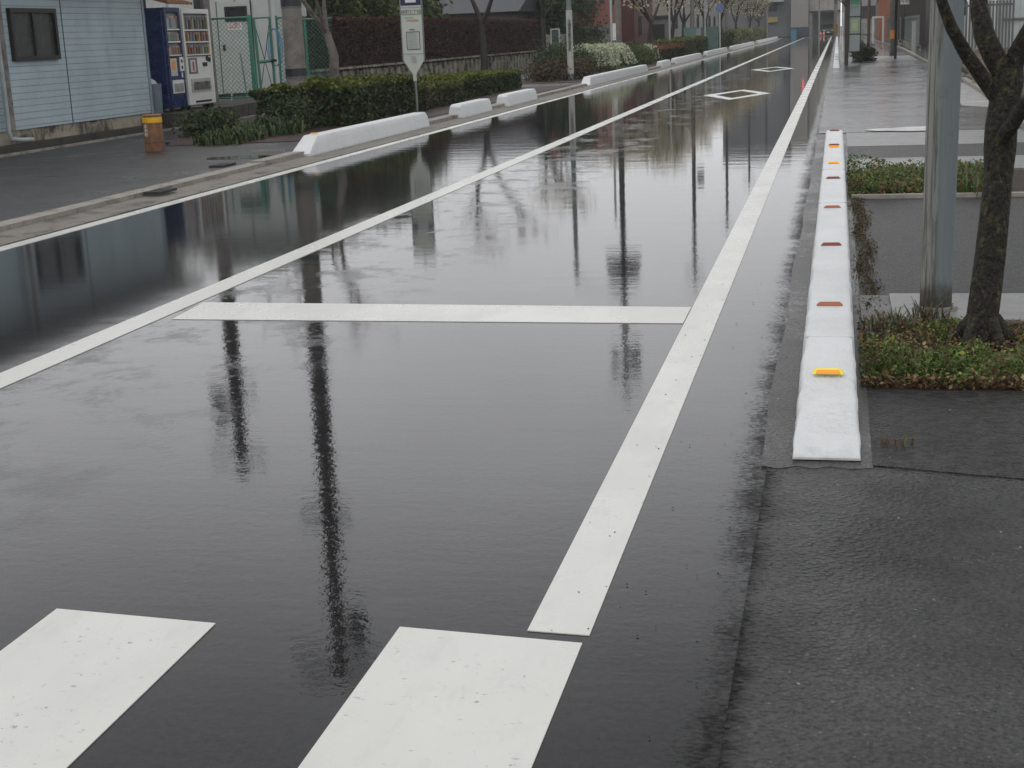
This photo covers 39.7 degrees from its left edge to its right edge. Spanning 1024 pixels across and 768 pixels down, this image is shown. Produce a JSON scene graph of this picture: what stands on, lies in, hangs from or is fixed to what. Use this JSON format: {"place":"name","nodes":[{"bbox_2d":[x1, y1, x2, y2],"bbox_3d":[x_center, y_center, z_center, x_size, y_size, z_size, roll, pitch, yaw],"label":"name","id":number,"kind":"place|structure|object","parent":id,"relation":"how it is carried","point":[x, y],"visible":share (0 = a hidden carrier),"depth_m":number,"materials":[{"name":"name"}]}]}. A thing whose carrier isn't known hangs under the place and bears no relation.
{"place":"outdoors","nodes":[
{"label":"outdoors","id":0,"kind":"place"},
{"bbox_2d":[0,132,141,154],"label":"lot","id":1,"kind":"structure","parent":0,"point":[69,143],"depth_m":23.98,"materials":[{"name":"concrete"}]},
{"bbox_2d":[161,104,248,128],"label":"machine platform","id":2,"kind":"structure","parent":1,"relation":"on","point":[167,116],"depth_m":29.03,"materials":[{"name":"concrete"}]},
{"bbox_2d":[151,79,162,113],"bbox_3d":[-6.971,-5.601,27.599,0.333,0.668,0.320,1,14,13],"label":"bin","id":3,"kind":"object","parent":2,"relation":"on","point":[157,97],"visible":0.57,"depth_m":27.50,"materials":[{"name":"white plastic"}]},
{"bbox_2d":[144,7,187,111],"bbox_3d":[-7.029,-6.408,28.095,0.853,2.003,0.698,1,14,13],"label":"vending machine","id":4,"kind":"object","parent":2,"relation":"on","point":[165,48],"visible":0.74,"depth_m":27.81,"materials":[{"name":"blue metal"}]},
{"bbox_2d":[163,9,215,110],"bbox_3d":[-6.754,-6.669,29.156,0.736,1.983,1.279,1,14,13],"label":"vending machine","id":5,"kind":"object","parent":2,"relation":"on","point":[197,55],"visible":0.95,"depth_m":29.02,"materials":[{"name":"white metal"}]},
{"bbox_2d":[193,0,218,102],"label":"utility pole","id":6,"kind":"object","parent":1,"relation":"on","point":[206,3],"visible":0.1,"depth_m":31.94,"materials":[{"name":"concrete"}]},
{"bbox_2d":[146,0,306,96],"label":"prefab shed","id":7,"kind":"structure","parent":1,"relation":"on","point":[240,8],"depth_m":34.90,"materials":[{"name":"metal"}]},
{"bbox_2d":[215,0,255,92],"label":"door","id":8,"kind":"structure","parent":7,"relation":"in","point":[220,6],"depth_m":34.96,"materials":[{"name":"white paint"}]},
{"bbox_2d":[224,6,246,21],"bbox_3d":[-6.763,-9.067,34.725,0.577,0.354,0.050,1,14,13],"label":"window","id":9,"kind":"structure","parent":7,"relation":"in","point":[233,11],"depth_m":34.71,"materials":[{"name":"grey glass"}]},
{"bbox_2d":[211,15,253,99],"bbox_3d":[-6.314,-7.262,32.295,0.972,2.182,0.102,1,14,13],"label":"fence","id":10,"kind":"object","parent":1,"relation":"on","point":[250,64],"visible":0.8,"depth_m":32.22,"materials":[{"name":"green metal"}]},
{"bbox_2d":[214,98,264,115],"bbox_3d":[-6.987,-6.487,33.229,3.550,0.290,4.239,1,14,13],"label":"lot step","id":11,"kind":"object","parent":1,"relation":"on","point":[252,104],"visible":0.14,"depth_m":31.50,"materials":[{"name":"concrete"}]},
{"bbox_2d":[247,16,276,89],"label":"green gate","id":12,"kind":"structure","parent":11,"relation":"on","point":[272,60],"depth_m":32.20,"materials":[{"name":"metal"}]},
{"bbox_2d":[0,0,153,153],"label":"building","id":13,"kind":"structure","parent":0,"point":[72,71],"depth_m":24.39,"materials":[{"name":"blue metal"}]},
{"bbox_2d":[6,8,61,60],"bbox_3d":[-7.827,-5.725,23.211,0.090,0.825,1.408,1,14,13],"label":"window","id":14,"kind":"structure","parent":13,"relation":"in","point":[33,32],"depth_m":23.17,"materials":[{"name":"grey glass"}]},
{"bbox_2d":[0,73,581,221],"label":"sidewalk","id":15,"kind":"structure","parent":0,"point":[37,182],"depth_m":18.62,"materials":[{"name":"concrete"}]},
{"bbox_2d":[142,114,164,150],"bbox_3d":[-5.441,-3.809,21.514,0.298,0.565,0.301,1,14,13],"label":"trash can","id":16,"kind":"object","parent":15,"relation":"on","point":[153,133],"visible":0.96,"depth_m":21.40,"materials":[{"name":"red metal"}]},
{"bbox_2d":[302,17,331,76],"bbox_3d":[-4.533,-7.589,33.486,0.711,2.107,0.087,1,14,13],"label":"fence","id":17,"kind":"object","parent":15,"relation":"on","point":[306,41],"visible":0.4,"depth_m":33.42,"materials":[{"name":"green metal"}]},
{"bbox_2d":[167,85,570,145],"bbox_3d":[-2.341,-6.266,32.134,3.700,0.022,21.000,1,14,13],"label":"bed edge","id":18,"kind":"object","parent":15,"relation":"on","point":[298,136],"visible":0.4,"depth_m":25.09,"materials":[{"name":"concrete"}]},
{"bbox_2d":[169,102,250,137],"bbox_3d":[-5.308,-4.697,25.091,1.180,0.613,2.301,1,14,13],"label":"leafy shrub","id":19,"kind":"object","parent":18,"relation":"on","point":[201,121],"visible":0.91,"depth_m":24.74,"materials":[{"name":"green plant"}]},
{"bbox_2d":[190,125,265,145],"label":"leafy shrub","id":20,"kind":"object","parent":18,"relation":"on","point":[237,135],"visible":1,"depth_m":22.49,"materials":[{"name":"green plant"}]},
{"bbox_2d":[235,114,307,136],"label":"leafy shrub","id":21,"kind":"object","parent":18,"relation":"on","point":[274,126],"visible":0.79,"depth_m":23.91,"materials":[{"name":"green plant"}]},
{"bbox_2d":[258,87,322,130],"bbox_3d":[-3.885,-4.863,25.154,1.138,0.789,1.363,1,14,13],"label":"leafy shrub","id":22,"kind":"object","parent":18,"relation":"on","point":[299,109],"visible":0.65,"depth_m":24.92,"materials":[{"name":"green plant"}]},
{"bbox_2d":[280,0,307,100],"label":"utility pole","id":23,"kind":"object","parent":18,"relation":"on","point":[294,53],"visible":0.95,"depth_m":25.62,"materials":[{"name":"concrete"}]},
{"bbox_2d":[301,0,338,77],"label":"magnolia tree","id":24,"kind":"object","parent":18,"relation":"on","point":[321,22],"visible":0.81,"depth_m":28.19,"materials":[{"name":"grey plant"}]},
{"bbox_2d":[247,73,419,126],"bbox_3d":[-3.320,-5.588,27.722,2.261,0.927,4.388,1,14,13],"label":"clipped hedge","id":25,"kind":"object","parent":18,"relation":"on","point":[348,100],"visible":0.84,"depth_m":25.99,"materials":[{"name":"green plant"}]},
{"bbox_2d":[399,0,424,112],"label":"bus stop sign","id":26,"kind":"object","parent":18,"relation":"on","point":[412,35],"visible":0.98,"depth_m":28.62,"materials":[{"name":"metal"}]},
{"bbox_2d":[412,79,465,110],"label":"clipped hedge","id":27,"kind":"object","parent":18,"relation":"on","point":[434,94],"visible":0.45,"depth_m":31.75,"materials":[{"name":"green plant"}]},
{"bbox_2d":[417,68,522,99],"bbox_3d":[-1.276,-7.934,37.435,1.736,0.729,7.803,1,14,13],"label":"clipped hedge","id":28,"kind":"object","parent":18,"relation":"on","point":[477,83],"visible":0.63,"depth_m":36.83,"materials":[{"name":"green plant"}]},
{"bbox_2d":[470,0,492,69],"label":"magnolia tree","id":29,"kind":"object","parent":15,"relation":"on","point":[481,20],"visible":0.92,"depth_m":42.37,"materials":[{"name":"grey plant"}]},
{"bbox_2d":[519,41,754,83],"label":"bed edge","id":30,"kind":"object","parent":15,"relation":"on","point":[580,79],"visible":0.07,"depth_m":46.60,"materials":[{"name":"concrete"}]},
{"bbox_2d":[520,52,603,82],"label":"shrub bed","id":31,"kind":"object","parent":30,"relation":"on","point":[550,70],"visible":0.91,"depth_m":46.80,"materials":[{"name":"green plant"}]},
{"bbox_2d":[526,27,604,77],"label":"shrub bed","id":32,"kind":"object","parent":30,"relation":"on","point":[555,52],"visible":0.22,"depth_m":51.02,"materials":[{"name":"green plant"}]},
{"bbox_2d":[566,0,573,79],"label":"lettered pole","id":33,"kind":"object","parent":30,"relation":"on","point":[569,37],"visible":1,"depth_m":46.30,"materials":[{"name":"metal"}]},
{"bbox_2d":[564,33,637,70],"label":"flowering bush","id":34,"kind":"object","parent":30,"relation":"on","point":[610,53],"visible":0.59,"depth_m":55.99,"materials":[{"name":"white plant"}]},
{"bbox_2d":[609,40,665,66],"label":"flowering bush","id":35,"kind":"object","parent":30,"relation":"on","point":[645,53],"visible":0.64,"depth_m":63.23,"materials":[{"name":"green plant"}]},
{"bbox_2d":[622,0,668,43],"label":"blossom tree","id":36,"kind":"object","parent":30,"relation":"on","point":[643,10],"visible":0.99,"depth_m":73.67,"materials":[{"name":"brown plant"}]},
{"bbox_2d":[651,42,685,61],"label":"clipped hedge","id":37,"kind":"object","parent":30,"relation":"on","point":[673,50],"visible":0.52,"depth_m":74.35,"materials":[{"name":"green plant"}]},
{"bbox_2d":[653,0,689,37],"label":"blossom tree","id":38,"kind":"object","parent":30,"relation":"on","point":[673,19],"visible":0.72,"depth_m":83.03,"materials":[{"name":"brown plant"}]},
{"bbox_2d":[653,35,707,54],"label":"clipped hedge","id":39,"kind":"object","parent":30,"relation":"on","point":[695,44],"visible":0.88,"depth_m":84.31,"materials":[{"name":"green plant"}]},
{"bbox_2d":[701,26,718,50],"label":"screen fence","id":40,"kind":"object","parent":30,"relation":"on","point":[712,36],"visible":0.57,"depth_m":96.58,"materials":[{"name":"green metal"}]},
{"bbox_2d":[718,26,766,45],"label":"clipped hedge","id":41,"kind":"object","parent":30,"relation":"on","point":[738,35],"visible":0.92,"depth_m":131.29,"materials":[{"name":"green plant"}]},
{"bbox_2d":[0,36,834,767],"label":"road","id":42,"kind":"structure","parent":0,"point":[308,518],"depth_m":5.82,"materials":[{"name":"grey asphalt"}]},
{"bbox_2d":[0,608,215,767],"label":"crosswalk bar","id":43,"kind":"object","parent":42,"relation":"on","point":[75,685],"visible":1,"depth_m":3.53,"materials":[{"name":"white paint"}]},
{"bbox_2d":[0,38,781,250],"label":"edge line","id":44,"kind":"object","parent":42,"relation":"on","point":[40,238],"visible":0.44,"depth_m":16.19,"materials":[{"name":"white paint"}]},
{"bbox_2d":[0,38,802,388],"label":"line","id":45,"kind":"object","parent":42,"relation":"on","point":[72,350],"visible":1,"depth_m":9.58,"materials":[{"name":"white paint"}]},
{"bbox_2d":[173,302,690,323],"bbox_3d":[-0.494,-0.409,8.069,3.001,0.003,0.519,1,14,14],"label":"stop bar","id":46,"kind":"object","parent":42,"relation":"on","point":[412,312],"visible":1,"depth_m":8.02,"materials":[{"name":"white paint"}]},
{"bbox_2d":[298,627,581,767],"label":"crosswalk bar","id":47,"kind":"object","parent":42,"relation":"on","point":[424,698],"visible":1,"depth_m":3.29,"materials":[{"name":"white paint"}]},
{"bbox_2d":[527,37,831,635],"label":"edge line","id":48,"kind":"object","parent":42,"relation":"on","point":[589,564],"visible":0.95,"depth_m":5.17,"materials":[{"name":"white paint"}]},
{"bbox_2d":[435,0,540,60],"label":"dark house","id":49,"kind":"structure","parent":0,"point":[508,9],"depth_m":65.54,"materials":[{"name":"metal"}]},
{"bbox_2d":[574,0,615,43],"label":"brick house","id":50,"kind":"structure","parent":0,"point":[605,5],"depth_m":85.80,"materials":[{"name":"red brick"}]},
{"bbox_2d":[621,0,652,45],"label":"dark red house","id":51,"kind":"structure","parent":0,"point":[634,24],"depth_m":94.92,"materials":[{"name":"tile"}]},
{"bbox_2d":[653,15,673,40],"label":"garage shed","id":52,"kind":"structure","parent":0,"point":[660,26],"depth_m":105.37,"materials":[{"name":"metal"}]},
{"bbox_2d":[675,0,718,36],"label":"grey building","id":53,"kind":"structure","parent":0,"point":[712,21],"depth_m":148.49,"materials":[{"name":"concrete"}]},
{"bbox_2d":[809,0,840,35],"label":"underpass building","id":54,"kind":"structure","parent":0,"point":[826,11],"depth_m":186.92,"materials":[{"name":"concrete"}]},
{"bbox_2d":[778,26,875,39],"bbox_3d":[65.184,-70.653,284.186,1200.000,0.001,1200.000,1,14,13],"label":"ground","id":55,"kind":"structure","parent":0,"point":[832,35],"depth_m":192.34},
{"bbox_2d":[0,113,264,157],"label":"lot edge","id":56,"kind":"object","parent":55,"relation":"on","point":[66,145],"depth_m":23.75,"materials":[{"name":"concrete"}]},
{"bbox_2d":[0,43,756,231],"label":"kerb","id":57,"kind":"structure","parent":55,"relation":"on","point":[9,224],"depth_m":15.97,"materials":[{"name":"concrete"}]},
{"bbox_2d":[293,112,429,155],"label":"barrier kerb","id":58,"kind":"structure","parent":57,"relation":"on","point":[311,144],"depth_m":21.83,"materials":[{"name":"paint"}]},
{"bbox_2d":[449,98,491,117],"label":"barrier kerb","id":59,"kind":"structure","parent":57,"relation":"on","point":[469,108],"depth_m":28.45,"materials":[{"name":"paint"}]},
{"bbox_2d":[496,89,537,105],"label":"barrier kerb","id":60,"kind":"structure","parent":57,"relation":"on","point":[516,97],"depth_m":32.59,"materials":[{"name":"paint"}]},
{"bbox_2d":[581,65,647,85],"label":"barrier kerb","id":61,"kind":"structure","parent":57,"relation":"on","point":[590,80],"depth_m":46.56,"materials":[{"name":"paint"}]},
{"bbox_2d":[0,38,780,245],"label":"gutter","id":62,"kind":"object","parent":55,"relation":"on","point":[14,235],"visible":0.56,"depth_m":16.71,"materials":[{"name":"concrete"}]},
{"bbox_2d":[722,0,790,37],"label":"grey tower block","id":63,"kind":"structure","parent":55,"relation":"on","point":[781,11],"depth_m":188.20,"materials":[{"name":"concrete"}]},
{"bbox_2d":[790,0,808,36],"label":"beige hall","id":64,"kind":"structure","parent":55,"relation":"on","point":[800,16],"depth_m":186.25,"materials":[{"name":"metal"}]},
{"bbox_2d":[761,73,872,468],"bbox_3d":[5.735,-4.886,25.347,0.397,0.026,43.200,1,14,13],"label":"gutter","id":65,"kind":"object","parent":55,"relation":"on","point":[780,425],"visible":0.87,"depth_m":6.52,"materials":[{"name":"concrete"}]},
{"bbox_2d":[792,129,860,460],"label":"barrier kerb","id":66,"kind":"structure","parent":65,"relation":"on","point":[827,424],"depth_m":5.87,"materials":[{"name":"paint"}]},
{"bbox_2d":[842,0,875,34],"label":"block","id":67,"kind":"structure","parent":55,"relation":"on","point":[864,10],"depth_m":185.42,"materials":[{"name":"metal"}]},
{"bbox_2d":[859,295,895,337],"bbox_3d":[1.909,-0.351,7.427,0.160,0.040,1.050,1,14,13],"label":"bed kerb corner","id":68,"kind":"object","parent":55,"relation":"on","point":[883,301],"visible":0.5,"depth_m":7.56,"materials":[{"name":"concrete"}]},
{"bbox_2d":[859,307,927,334],"bbox_3d":[1.895,-0.324,7.048,0.350,0.130,0.296,1,14,13],"label":"weed tuft","id":69,"kind":"object","parent":68,"relation":"on","point":[900,318],"visible":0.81,"depth_m":7.03,"materials":[{"name":"green plant"}]},
{"bbox_2d":[851,192,1023,198],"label":"curb","id":70,"kind":"object","parent":55,"relation":"on","point":[920,195],"visible":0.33,"depth_m":12.29,"materials":[{"name":"concrete"}]},
{"bbox_2d":[889,293,1023,324],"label":"bed kerb","id":71,"kind":"structure","parent":55,"relation":"on","point":[1011,306],"depth_m":7.50,"materials":[{"name":"concrete"}]},
{"bbox_2d":[901,296,958,323],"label":"weed tuft","id":72,"kind":"object","parent":71,"relation":"on","point":[924,314],"visible":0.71,"depth_m":7.18,"materials":[{"name":"green plant"}]},
{"bbox_2d":[913,0,963,312],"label":"steel pole","id":73,"kind":"object","parent":71,"relation":"on","point":[941,148],"visible":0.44,"depth_m":7.18,"materials":[{"name":"metal"}]},
{"bbox_2d":[718,466,1023,767],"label":"footway","id":74,"kind":"structure","parent":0,"point":[937,696],"depth_m":3.62,"materials":[{"name":"asphalt"}]},
{"bbox_2d":[875,0,890,40],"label":"orange brick house","id":75,"kind":"structure","parent":0,"point":[882,7],"depth_m":114.67,"materials":[{"name":"brick"}]},
{"bbox_2d":[839,36,927,67],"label":"sidewalk","id":76,"kind":"structure","parent":0,"point":[884,50],"depth_m":53.98,"materials":[{"name":"concrete"}]},
{"bbox_2d":[849,40,881,61],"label":"leafy shrub","id":77,"kind":"object","parent":76,"relation":"on","point":[867,53],"visible":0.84,"depth_m":55.48,"materials":[{"name":"green plant"}]},
{"bbox_2d":[844,0,897,63],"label":"bus shelter","id":78,"kind":"object","parent":76,"relation":"on","point":[852,40],"visible":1,"depth_m":52.63,"materials":[{"name":"grey metal"}]},
{"bbox_2d":[819,66,1021,133],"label":"driveway","id":79,"kind":"structure","parent":0,"point":[860,100],"depth_m":26.98,"materials":[{"name":"concrete"}]},
{"bbox_2d":[960,83,988,106],"bbox_3d":[9.337,-5.984,29.107,0.515,0.006,10.993,1,14,15],"label":"driveway apron","id":80,"kind":"object","parent":79,"relation":"on","point":[969,96],"visible":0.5,"depth_m":26.97,"materials":[{"name":"concrete"}]},
{"bbox_2d":[846,129,1023,146],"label":"concrete apron","id":81,"kind":"object","parent":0,"point":[901,138],"visible":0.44,"depth_m":18.44,"materials":[{"name":"grey concrete"}]},
{"bbox_2d":[847,143,1023,158],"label":"asphalt strip","id":82,"kind":"object","parent":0,"point":[905,151],"visible":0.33,"depth_m":16.68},
{"bbox_2d":[848,155,1023,171],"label":"concrete strip","id":83,"kind":"object","parent":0,"point":[1019,163],"depth_m":15.26,"materials":[{"name":"grey concrete"}]},
{"bbox_2d":[851,197,1023,294],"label":"pavement","id":84,"kind":"structure","parent":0,"point":[895,228],"depth_m":9.71,"materials":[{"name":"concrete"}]},
{"bbox_2d":[848,197,889,311],"bbox_3d":[2.464,-1.011,9.962,0.251,0.033,5.209,1,14,13],"label":"moss","id":85,"kind":"object","parent":84,"relation":"on","point":[860,236],"visible":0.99,"depth_m":9.52,"materials":[{"name":"green plant"}]},
{"bbox_2d":[859,170,1023,193],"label":"bed soil","id":86,"kind":"structure","parent":0,"point":[1018,184],"depth_m":13.13,"materials":[{"name":"brown soil"}]},
{"bbox_2d":[846,169,912,193],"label":"weed tuft","id":87,"kind":"object","parent":86,"relation":"on","point":[894,190],"visible":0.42,"depth_m":12.84,"materials":[{"name":"green plant"}]},
{"bbox_2d":[846,154,983,197],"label":"weeds","id":88,"kind":"object","parent":86,"relation":"on","point":[854,177],"visible":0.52,"depth_m":12.85,"materials":[{"name":"green plant"}]},
{"bbox_2d":[956,160,1016,196],"bbox_3d":[4.210,-1.902,12.838,0.778,0.254,1.677,1,14,13],"label":"weed tuft","id":89,"kind":"object","parent":86,"relation":"on","point":[977,172],"visible":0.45,"depth_m":12.46,"materials":[{"name":"green plant"}]},
{"bbox_2d":[863,325,1023,391],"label":"bed soil","id":90,"kind":"structure","parent":0,"point":[945,388],"depth_m":6.02,"materials":[{"name":"brown soil"}]},
{"bbox_2d":[865,347,971,379],"bbox_3d":[1.781,-0.104,6.185,0.471,0.122,0.368,1,14,13],"label":"weed tuft","id":91,"kind":"object","parent":90,"relation":"on","point":[894,361],"visible":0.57,"depth_m":6.18,"materials":[{"name":"green plant"}]},
{"bbox_2d":[857,311,1023,389],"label":"weeds","id":92,"kind":"object","parent":90,"relation":"on","point":[987,369],"visible":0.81,"depth_m":6.16,"materials":[{"name":"green plant"}]},
{"bbox_2d":[857,315,1023,390],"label":"fallen leaves","id":93,"kind":"object","parent":90,"relation":"on","point":[919,381],"visible":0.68,"depth_m":5.99,"materials":[{"name":"brown plant"}]},
{"bbox_2d":[936,0,1023,352],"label":"mossy tree","id":94,"kind":"object","parent":90,"relation":"on","point":[1001,86],"visible":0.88,"depth_m":6.42,"materials":[{"name":"brown plant"}]},
{"bbox_2d":[867,390,1023,479],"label":"coarse asphalt patch","id":95,"kind":"object","parent":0,"point":[954,431],"visible":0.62,"depth_m":5.29,"materials":[{"name":"grey asphalt"}]},
{"bbox_2d":[870,34,1023,96],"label":"lot ground","id":96,"kind":"structure","parent":0,"point":[924,52],"depth_m":67.97,"materials":[{"name":"concrete"}]},
{"bbox_2d":[890,0,925,44],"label":"dark brown house","id":97,"kind":"structure","parent":96,"relation":"on","point":[915,7],"depth_m":89.73,"materials":[{"name":"metal"}]},
{"bbox_2d":[903,15,920,51],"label":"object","id":98,"kind":"object","parent":96,"relation":"on","point":[908,32],"visible":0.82,"depth_m":75.98,"materials":[{"name":"grey"}]},
{"bbox_2d":[961,0,1014,77],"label":"slat fence","id":99,"kind":"object","parent":96,"relation":"on","point":[965,72],"visible":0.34,"depth_m":35.69,"materials":[{"name":"metal"}]},
{"bbox_2d":[964,0,1023,48],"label":"corrugated building","id":100,"kind":"structure","parent":0,"point":[1019,15],"depth_m":36.87,"materials":[{"name":"metal"}]},
{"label":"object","id":101,"kind":"structure","parent":0,"visible":0},
{"bbox_2d":[306,0,363,16],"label":"evergreen tree","id":102,"kind":"object","parent":101,"relation":"on","point":[331,8],"visible":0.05,"depth_m":42.00,"materials":[{"name":"green plant"}]},
{"bbox_2d":[326,0,399,21],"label":"evergreen tree","id":103,"kind":"object","parent":101,"relation":"on","point":[376,8],"visible":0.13,"depth_m":45.27,"materials":[{"name":"green plant"}]},
{"bbox_2d":[370,0,451,17],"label":"evergreen tree","id":104,"kind":"object","parent":101,"relation":"on","point":[427,6],"visible":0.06,"depth_m":49.78,"materials":[{"name":"green plant"}]},
{"bbox_2d":[310,50,537,77],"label":"concrete wall","id":105,"kind":"structure","parent":101,"relation":"on","point":[518,61],"depth_m":49.39,"materials":[{"name":"grey concrete"}]},
{"bbox_2d":[302,16,538,74],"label":"tall hedge","id":106,"kind":"object","parent":105,"relation":"on","point":[362,40],"visible":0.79,"depth_m":43.69,"materials":[{"name":"brown plant"}]},
{"bbox_2d":[528,0,581,56],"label":"evergreen tree","id":107,"kind":"object","parent":101,"relation":"on","point":[555,15],"visible":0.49,"depth_m":68.15,"materials":[{"name":"green plant"}]},
{"bbox_2d":[558,0,609,46],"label":"evergreen tree","id":108,"kind":"object","parent":101,"relation":"on","point":[582,32],"visible":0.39,"depth_m":71.79,"materials":[{"name":"green plant"}]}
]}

